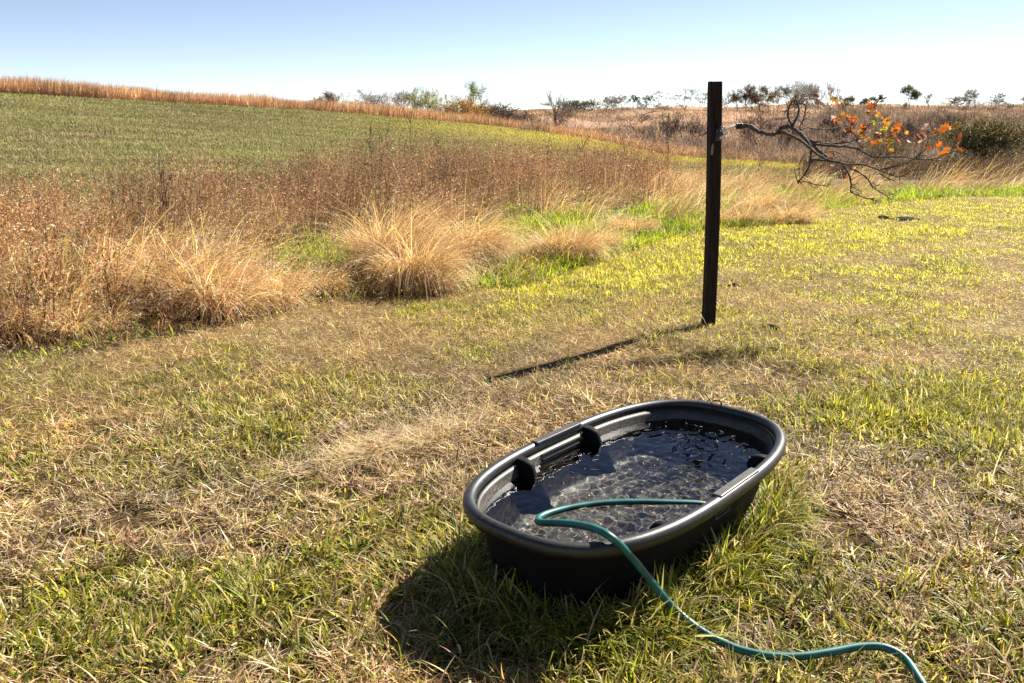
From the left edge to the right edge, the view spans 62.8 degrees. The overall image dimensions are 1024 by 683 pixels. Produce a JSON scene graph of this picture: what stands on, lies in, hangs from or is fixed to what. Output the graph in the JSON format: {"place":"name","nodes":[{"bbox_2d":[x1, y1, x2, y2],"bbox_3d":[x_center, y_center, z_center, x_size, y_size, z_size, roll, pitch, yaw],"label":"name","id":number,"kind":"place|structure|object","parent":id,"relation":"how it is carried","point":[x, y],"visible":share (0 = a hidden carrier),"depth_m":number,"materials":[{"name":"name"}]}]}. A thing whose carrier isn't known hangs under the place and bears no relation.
{"place":"outdoors","nodes":[
{"label":"outdoors","id":0,"kind":"place"},
{"bbox_2d":[0,94,1023,682],"bbox_3d":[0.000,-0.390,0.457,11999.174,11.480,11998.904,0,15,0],"label":"ground","id":1,"kind":"structure","parent":0,"point":[582,356],"depth_m":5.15,"materials":[{"name":"green plant"}]},
{"bbox_2d":[145,151,172,196],"bbox_3d":[-4.803,-2.082,11.394,0.388,0.992,0.376,0,15,0],"label":"dead stalk","id":2,"kind":"object","parent":1,"relation":"on","point":[162,167],"visible":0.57,"depth_m":11.31,"materials":[{"name":"brown plant"}]},
{"bbox_2d":[148,158,177,233],"bbox_3d":[-4.120,-1.665,9.886,0.354,0.973,0.279,9,17,29],"label":"dead stalk","id":3,"kind":"object","parent":1,"relation":"on","point":[164,188],"visible":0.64,"depth_m":9.85,"materials":[{"name":"brown plant"}]},
{"bbox_2d":[310,96,335,102],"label":"shrub","id":4,"kind":"object","parent":1,"relation":"on","point":[321,99],"visible":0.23,"depth_m":91.67,"materials":[{"name":"plant"}]},
{"bbox_2d":[318,91,350,103],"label":"shrub","id":5,"kind":"object","parent":1,"relation":"on","point":[328,95],"visible":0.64,"depth_m":93.76,"materials":[{"name":"plant"}]},
{"bbox_2d":[339,422,348,427],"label":"fallen leaf","id":6,"kind":"object","parent":1,"relation":"on","point":[344,425],"visible":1,"depth_m":3.73,"materials":[{"name":"brown plant"}]},
{"bbox_2d":[351,88,381,106],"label":"bare tree","id":7,"kind":"object","parent":1,"relation":"on","point":[369,98],"visible":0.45,"depth_m":107.59,"materials":[{"name":"grey plant"}]},
{"bbox_2d":[363,118,379,183],"bbox_3d":[-2.766,-3.746,16.615,0.307,1.429,0.474,0,15,0],"label":"dead stalk","id":8,"kind":"object","parent":1,"relation":"on","point":[370,129],"visible":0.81,"depth_m":16.55,"materials":[{"name":"brown plant"}]},
{"bbox_2d":[376,114,392,190],"bbox_3d":[-2.353,-3.495,15.690,0.394,1.467,0.386,0,15,0],"label":"dead stalk","id":9,"kind":"object","parent":1,"relation":"on","point":[386,137],"visible":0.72,"depth_m":15.59,"materials":[{"name":"brown plant"}]},
{"bbox_2d":[369,91,410,108],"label":"bare tree","id":10,"kind":"object","parent":1,"relation":"on","point":[387,98],"visible":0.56,"depth_m":108.73,"materials":[{"name":"grey plant"}]},
{"bbox_2d":[0,71,802,161],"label":"crest grass","id":11,"kind":"structure","parent":1,"relation":"on","point":[24,85],"depth_m":80.83,"materials":[{"name":"plant"}]},
{"bbox_2d":[395,97,418,163],"bbox_3d":[-1.914,-3.628,15.571,0.480,1.780,0.425,0,15,0],"label":"dead stalk","id":12,"kind":"object","parent":1,"relation":"on","point":[408,125],"visible":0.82,"depth_m":15.51,"materials":[{"name":"brown plant"}]},
{"bbox_2d":[391,88,425,110],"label":"bare tree","id":13,"kind":"object","parent":1,"relation":"on","point":[402,95],"visible":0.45,"depth_m":113.15,"materials":[{"name":"grey plant"}]},
{"bbox_2d":[402,87,431,108],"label":"willow tree","id":14,"kind":"object","parent":1,"relation":"on","point":[417,103],"visible":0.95,"depth_m":107.09,"materials":[{"name":"green plant"}]},
{"bbox_2d":[0,92,834,217],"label":"field crop","id":15,"kind":"object","parent":1,"relation":"on","point":[41,99],"visible":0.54,"depth_m":40.09,"materials":[{"name":"plant"}]},
{"bbox_2d":[415,85,440,110],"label":"willow tree","id":16,"kind":"object","parent":1,"relation":"on","point":[427,97],"visible":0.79,"depth_m":108.08,"materials":[{"name":"green plant"}]},
{"bbox_2d":[423,88,460,110],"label":"willow tree","id":17,"kind":"object","parent":1,"relation":"on","point":[440,98],"visible":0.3,"depth_m":112.84,"materials":[{"name":"grey plant"}]},
{"bbox_2d":[432,104,458,116],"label":"bush","id":18,"kind":"object","parent":1,"relation":"on","point":[440,109],"visible":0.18,"depth_m":103.14,"materials":[{"name":"brown plant"}]},
{"bbox_2d":[438,94,495,119],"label":"bush","id":19,"kind":"object","parent":1,"relation":"on","point":[464,105],"visible":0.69,"depth_m":98.18,"materials":[{"name":"brown plant"}]},
{"bbox_2d":[446,79,493,109],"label":"leafy tree","id":20,"kind":"object","parent":1,"relation":"on","point":[472,89],"visible":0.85,"depth_m":107.84,"materials":[{"name":"green plant"}]},
{"bbox_2d":[462,105,499,120],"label":"bush","id":21,"kind":"object","parent":1,"relation":"on","point":[487,107],"visible":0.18,"depth_m":103.83,"materials":[{"name":"brown plant"}]},
{"bbox_2d":[0,103,966,348],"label":"weeds","id":22,"kind":"object","parent":1,"relation":"on","point":[489,175],"visible":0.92,"depth_m":10.45,"materials":[{"name":"brown plant"}]},
{"bbox_2d":[475,94,501,114],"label":"leafy tree","id":23,"kind":"object","parent":1,"relation":"on","point":[485,104],"visible":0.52,"depth_m":112.61,"materials":[{"name":"plant"}]},
{"bbox_2d":[485,101,522,119],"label":"bush","id":24,"kind":"object","parent":1,"relation":"on","point":[495,110],"visible":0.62,"depth_m":112.95,"materials":[{"name":"grey plant"}]},
{"bbox_2d":[0,149,1023,360],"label":"reed grass","id":25,"kind":"structure","parent":1,"relation":"on","point":[411,260],"depth_m":7.32,"materials":[{"name":"plant"}]},
{"bbox_2d":[0,177,1023,356],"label":"lush grass","id":26,"kind":"structure","parent":1,"relation":"on","point":[914,192],"depth_m":10.81,"materials":[{"name":"green plant"}]},
{"bbox_2d":[502,109,539,122],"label":"bush","id":27,"kind":"object","parent":1,"relation":"on","point":[517,116],"visible":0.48,"depth_m":117.69,"materials":[{"name":"brown plant"}]},
{"bbox_2d":[543,106,575,127],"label":"bare tree","id":28,"kind":"object","parent":1,"relation":"on","point":[559,117],"visible":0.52,"depth_m":104.27,"materials":[{"name":"brown plant"}]},
{"bbox_2d":[543,87,576,126],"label":"bare tree","id":29,"kind":"object","parent":1,"relation":"on","point":[550,101],"visible":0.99,"depth_m":102.52,"materials":[{"name":"plant"}]},
{"bbox_2d":[538,98,605,111],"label":"cedar shrub","id":30,"kind":"object","parent":1,"relation":"on","point":[577,104],"visible":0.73,"depth_m":286.75,"materials":[{"name":"plant"}]},
{"bbox_2d":[573,133,590,182],"bbox_3d":[1.456,-3.821,17.661,0.383,1.164,0.335,-4,15,-14],"label":"dead stalk","id":31,"kind":"object","parent":1,"relation":"on","point":[582,145],"visible":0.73,"depth_m":17.54,"materials":[{"name":"brown plant"}]},
{"bbox_2d":[561,99,603,112],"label":"cedar shrub","id":32,"kind":"object","parent":1,"relation":"on","point":[586,105],"visible":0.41,"depth_m":296.18,"materials":[{"name":"green plant"}]},
{"bbox_2d":[573,97,605,110],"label":"skyline tree","id":33,"kind":"object","parent":1,"relation":"on","point":[591,99],"visible":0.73,"depth_m":298.39,"materials":[{"name":"grey plant"}]},
{"bbox_2d":[602,94,618,104],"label":"skyline tree","id":34,"kind":"object","parent":1,"relation":"on","point":[606,98],"visible":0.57,"depth_m":290.42,"materials":[{"name":"plant"}]},
{"bbox_2d":[602,97,621,108],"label":"skyline tree","id":35,"kind":"object","parent":1,"relation":"on","point":[610,101],"visible":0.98,"depth_m":286.85,"materials":[{"name":"plant"}]},
{"bbox_2d":[602,94,629,108],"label":"skyline tree","id":36,"kind":"object","parent":1,"relation":"on","point":[624,98],"visible":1,"depth_m":288.00,"materials":[{"name":"grey plant"}]},
{"bbox_2d":[463,399,785,615],"bbox_3d":[0.414,0.521,2.784,0.721,0.306,1.334,12,19,39],"label":"stock tank","id":37,"kind":"object","parent":1,"relation":"on","point":[580,571],"visible":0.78,"depth_m":2.44,"materials":[{"name":"plastic"}]},
{"bbox_2d":[483,419,767,541],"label":"water","id":38,"kind":"structure","parent":37,"relation":"in","point":[518,502],"depth_m":2.75,"materials":[{"name":"clear liquid"}]},
{"bbox_2d":[530,426,737,540],"bbox_3d":[0.415,0.442,2.752,0.507,0.009,1.106,12,19,37],"label":"floating straw","id":39,"kind":"object","parent":38,"relation":"on","point":[619,468],"visible":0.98,"depth_m":2.74,"materials":[{"name":"beige plant"}]},
{"bbox_2d":[705,393,721,412],"bbox_3d":[0.782,0.274,3.263,0.057,0.138,0.054,0,15,0],"label":"wire clip","id":40,"kind":"object","parent":37,"relation":"hanging from","point":[712,403],"visible":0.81,"depth_m":3.24,"materials":[{"name":"silver metal"}]},
{"bbox_2d":[617,108,653,130],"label":"bare tree","id":41,"kind":"object","parent":1,"relation":"on","point":[641,114],"visible":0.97,"depth_m":183.70,"materials":[{"name":"brown plant"}]},
{"bbox_2d":[629,93,642,108],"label":"skyline tree","id":42,"kind":"object","parent":1,"relation":"on","point":[636,99],"visible":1,"depth_m":287.97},
{"bbox_2d":[630,124,654,140],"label":"bare tree","id":43,"kind":"object","parent":1,"relation":"on","point":[641,131],"visible":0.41,"depth_m":102.00,"materials":[{"name":"brown plant"}]},
{"bbox_2d":[638,101,650,107],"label":"skyline tree","id":44,"kind":"object","parent":1,"relation":"on","point":[645,106],"visible":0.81,"depth_m":287.46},
{"bbox_2d":[641,90,661,105],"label":"skyline tree","id":45,"kind":"object","parent":1,"relation":"on","point":[650,97],"visible":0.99,"depth_m":286.19,"materials":[{"name":"plant"}]},
{"bbox_2d":[644,120,675,141],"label":"bush","id":46,"kind":"object","parent":1,"relation":"on","point":[663,127],"visible":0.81,"depth_m":104.91,"materials":[{"name":"brown plant"}]},
{"bbox_2d":[663,138,668,168],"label":"dead stalk","id":47,"kind":"object","parent":1,"relation":"on","point":[667,148],"visible":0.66,"depth_m":18.56,"materials":[{"name":"brown plant"}]},
{"bbox_2d":[649,109,687,144],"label":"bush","id":48,"kind":"object","parent":1,"relation":"on","point":[668,119],"visible":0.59,"depth_m":107.92,"materials":[{"name":"brown plant"}]},
{"bbox_2d":[654,86,705,110],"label":"skyline tree","id":49,"kind":"object","parent":1,"relation":"on","point":[684,101],"visible":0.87,"depth_m":278.33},
{"bbox_2d":[662,116,706,144],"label":"bare tree","id":50,"kind":"object","parent":1,"relation":"on","point":[697,125],"visible":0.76,"depth_m":105.53,"materials":[{"name":"brown plant"}]},
{"bbox_2d":[697,92,727,110],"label":"skyline tree","id":51,"kind":"object","parent":1,"relation":"on","point":[705,93],"visible":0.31,"depth_m":283.49,"materials":[{"name":"grey plant"}]},
{"bbox_2d":[701,81,724,325],"bbox_3d":[1.325,-0.826,5.559,0.137,1.721,0.118,0,15,0],"label":"wooden post","id":52,"kind":"object","parent":1,"relation":"on","point":[713,178],"visible":0.98,"depth_m":5.52,"materials":[{"name":"black wood"}]},
{"bbox_2d":[720,123,742,141],"bbox_3d":[1.410,-1.350,5.409,0.174,0.123,0.051,-6,16,-21],"label":"rope","id":53,"kind":"object","parent":52,"relation":"attached to","point":[736,125],"visible":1,"depth_m":5.39,"materials":[{"name":"beige fabric"}]},
{"bbox_2d":[735,90,969,210],"bbox_3d":[2.168,-1.232,5.472,1.442,0.796,0.750,0,15,0],"label":"oak limb","id":54,"kind":"object","parent":53,"relation":"attached to","point":[827,157],"visible":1,"depth_m":5.45,"materials":[{"name":"brown plant"}]},
{"bbox_2d":[722,90,736,109],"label":"skyline tree","id":55,"kind":"object","parent":1,"relation":"on","point":[727,95],"visible":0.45,"depth_m":284.08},
{"bbox_2d":[534,499,926,682],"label":"garden hose","id":56,"kind":"object","parent":1,"relation":"on","point":[625,550],"visible":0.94,"depth_m":2.20,"materials":[{"name":"plastic"}]},
{"bbox_2d":[728,87,741,109],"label":"grove tree","id":57,"kind":"object","parent":1,"relation":"on","point":[734,98],"visible":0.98,"depth_m":278.19,"materials":[{"name":"plant"}]},
{"bbox_2d":[738,82,757,110],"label":"grove tree","id":58,"kind":"object","parent":1,"relation":"on","point":[744,96],"visible":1,"depth_m":273.82,"materials":[{"name":"plant"}]},
{"bbox_2d":[475,100,1023,164],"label":"scrub","id":59,"kind":"object","parent":1,"relation":"on","point":[864,117],"visible":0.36,"depth_m":179.03,"materials":[{"name":"brown plant"}]},
{"bbox_2d":[726,108,776,148],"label":"bare tree","id":60,"kind":"object","parent":1,"relation":"on","point":[747,132],"visible":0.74,"depth_m":101.11,"materials":[{"name":"brown plant"}]},
{"bbox_2d":[737,82,766,109],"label":"grove tree","id":61,"kind":"object","parent":1,"relation":"on","point":[740,100],"visible":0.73,"depth_m":275.23,"materials":[{"name":"plant"}]},
{"bbox_2d":[741,83,776,111],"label":"grove tree","id":62,"kind":"object","parent":1,"relation":"on","point":[762,89],"visible":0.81,"depth_m":273.04,"materials":[{"name":"green plant"}]},
{"bbox_2d":[747,82,786,109],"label":"grove tree","id":63,"kind":"object","parent":1,"relation":"on","point":[761,96],"visible":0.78,"depth_m":274.37,"materials":[{"name":"green plant"}]},
{"bbox_2d":[762,324,780,329],"bbox_3d":[1.748,-0.089,5.671,0.141,0.058,0.099,0,15,0],"label":"molehill","id":64,"kind":"object","parent":1,"relation":"on","point":[772,326],"visible":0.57,"depth_m":5.64,"materials":[{"name":"brown soil"}]},
{"bbox_2d":[765,89,792,109],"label":"grove tree","id":65,"kind":"object","parent":1,"relation":"on","point":[772,99],"visible":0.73,"depth_m":272.97,"materials":[{"name":"grey plant"}]},
{"bbox_2d":[751,118,811,151],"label":"bare tree","id":66,"kind":"object","parent":1,"relation":"on","point":[783,136],"visible":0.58,"depth_m":95.84,"materials":[{"name":"brown plant"}]},
{"bbox_2d":[778,83,800,113],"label":"grove tree","id":67,"kind":"object","parent":1,"relation":"on","point":[786,91],"visible":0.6,"depth_m":259.81,"materials":[{"name":"plant"}]},
{"bbox_2d":[785,92,807,111],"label":"leafy tree","id":68,"kind":"object","parent":1,"relation":"on","point":[791,106],"visible":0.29,"depth_m":244.79,"materials":[{"name":"brown plant"}]},
{"bbox_2d":[796,152,807,185],"bbox_3d":[5.715,-3.376,16.671,0.275,0.887,0.303,-14,21,-43],"label":"dead stalk","id":69,"kind":"object","parent":1,"relation":"on","point":[800,162],"visible":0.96,"depth_m":16.64,"materials":[{"name":"brown plant"}]},
{"bbox_2d":[787,78,821,115],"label":"bare tree","id":70,"kind":"object","parent":1,"relation":"on","point":[804,90],"visible":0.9,"depth_m":226.64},
{"bbox_2d":[790,78,825,115],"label":"bare tree","id":71,"kind":"object","parent":1,"relation":"on","point":[812,89],"visible":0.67,"depth_m":229.74,"materials":[{"name":"plant"}]},
{"bbox_2d":[803,81,822,113],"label":"bare tree","id":72,"kind":"object","parent":1,"relation":"on","point":[814,99],"visible":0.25,"depth_m":234.37,"materials":[{"name":"brown plant"}]},
{"bbox_2d":[806,617,823,626],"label":"fallen leaf","id":73,"kind":"object","parent":1,"relation":"on","point":[820,620],"visible":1,"depth_m":2.27,"materials":[{"name":"brown plant"}]},
{"bbox_2d":[800,81,843,113],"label":"bare tree","id":74,"kind":"object","parent":1,"relation":"on","point":[830,89],"visible":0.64,"depth_m":231.48,"materials":[{"name":"plant"}]},
{"bbox_2d":[816,110,849,142],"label":"bare tree","id":75,"kind":"object","parent":1,"relation":"on","point":[831,123],"visible":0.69,"depth_m":126.43,"materials":[{"name":"brown plant"}]},
{"bbox_2d":[828,93,856,109],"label":"leafy tree","id":76,"kind":"object","parent":1,"relation":"on","point":[845,101],"visible":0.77,"depth_m":247.73,"materials":[{"name":"green plant"}]},
{"bbox_2d":[858,97,870,105],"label":"leafy tree","id":77,"kind":"object","parent":1,"relation":"on","point":[866,99],"visible":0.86,"depth_m":306.92,"materials":[{"name":"plant"}]},
{"bbox_2d":[869,93,888,103],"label":"leafy tree","id":78,"kind":"object","parent":1,"relation":"on","point":[880,97],"visible":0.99,"depth_m":305.30,"materials":[{"name":"green plant"}]},
{"bbox_2d":[846,134,920,163],"bbox_3d":[25.710,-13.054,58.139,5.020,2.864,5.739,0,15,0],"label":"bush","id":79,"kind":"object","parent":1,"relation":"on","point":[879,149],"visible":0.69,"depth_m":57.87,"materials":[{"name":"brown plant"}]},
{"bbox_2d":[873,115,932,145],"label":"bare tree","id":80,"kind":"object","parent":1,"relation":"on","point":[912,128],"visible":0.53,"depth_m":115.07,"materials":[{"name":"brown plant"}]},
{"bbox_2d":[891,216,921,220],"bbox_3d":[5.533,-1.701,11.729,0.431,0.095,0.232,0,15,0],"label":"dirt clod","id":81,"kind":"object","parent":1,"relation":"on","point":[902,218],"visible":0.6,"depth_m":11.70,"materials":[{"name":"soil"}]},
{"bbox_2d":[898,82,922,105],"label":"leafy tree","id":82,"kind":"object","parent":1,"relation":"on","point":[909,87],"visible":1,"depth_m":300.37,"materials":[{"name":"green plant"}]},
{"bbox_2d":[801,155,1023,179],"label":"marsh weeds","id":83,"kind":"object","parent":1,"relation":"on","point":[923,166],"visible":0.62,"depth_m":24.64,"materials":[{"name":"brown plant"}]},
{"bbox_2d":[902,89,923,107],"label":"leafy tree","id":84,"kind":"object","parent":1,"relation":"on","point":[906,104],"visible":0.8,"depth_m":302.76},
{"bbox_2d":[922,92,933,106],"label":"bare tree","id":85,"kind":"object","parent":1,"relation":"on","point":[929,98],"visible":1,"depth_m":293.02,"materials":[{"name":"plant"}]},
{"bbox_2d":[908,109,970,146],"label":"bare tree","id":86,"kind":"object","parent":1,"relation":"on","point":[944,120],"visible":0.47,"depth_m":121.43,"materials":[{"name":"brown plant"}]},
{"bbox_2d":[934,95,961,107],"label":"bare tree","id":87,"kind":"object","parent":1,"relation":"on","point":[956,97],"visible":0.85,"depth_m":279.13,"materials":[{"name":"plant"}]},
{"bbox_2d":[948,97,970,106],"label":"bare tree","id":88,"kind":"object","parent":1,"relation":"on","point":[959,102],"visible":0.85,"depth_m":275.82,"materials":[{"name":"grey plant"}]},
{"bbox_2d":[958,86,983,107],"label":"bare tree","id":89,"kind":"object","parent":1,"relation":"on","point":[971,95],"visible":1,"depth_m":270.00,"materials":[{"name":"grey plant"}]},
{"bbox_2d":[922,107,1023,164],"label":"willow bush","id":90,"kind":"object","parent":1,"relation":"on","point":[989,135],"visible":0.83,"depth_m":32.67,"materials":[{"name":"green plant"}]},
{"bbox_2d":[982,92,1008,107],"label":"bare tree","id":91,"kind":"object","parent":1,"relation":"on","point":[995,100],"visible":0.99,"depth_m":272.72,"materials":[{"name":"grey plant"}]},
{"bbox_2d":[0,0,1023,110],"label":"sky","id":92,"kind":"structure","parent":0,"point":[298,49],"materials":[{"name":"blue"}]},
{"bbox_2d":[877,215,889,218],"bbox_3d":[5.266,-1.742,11.883,0.190,0.092,0.159,0,15,0],"label":"dirt clod","id":93,"kind":"object","parent":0,"point":[882,216],"visible":0.55,"depth_m":11.84,"materials":[{"name":"brown soil"}]}
]}

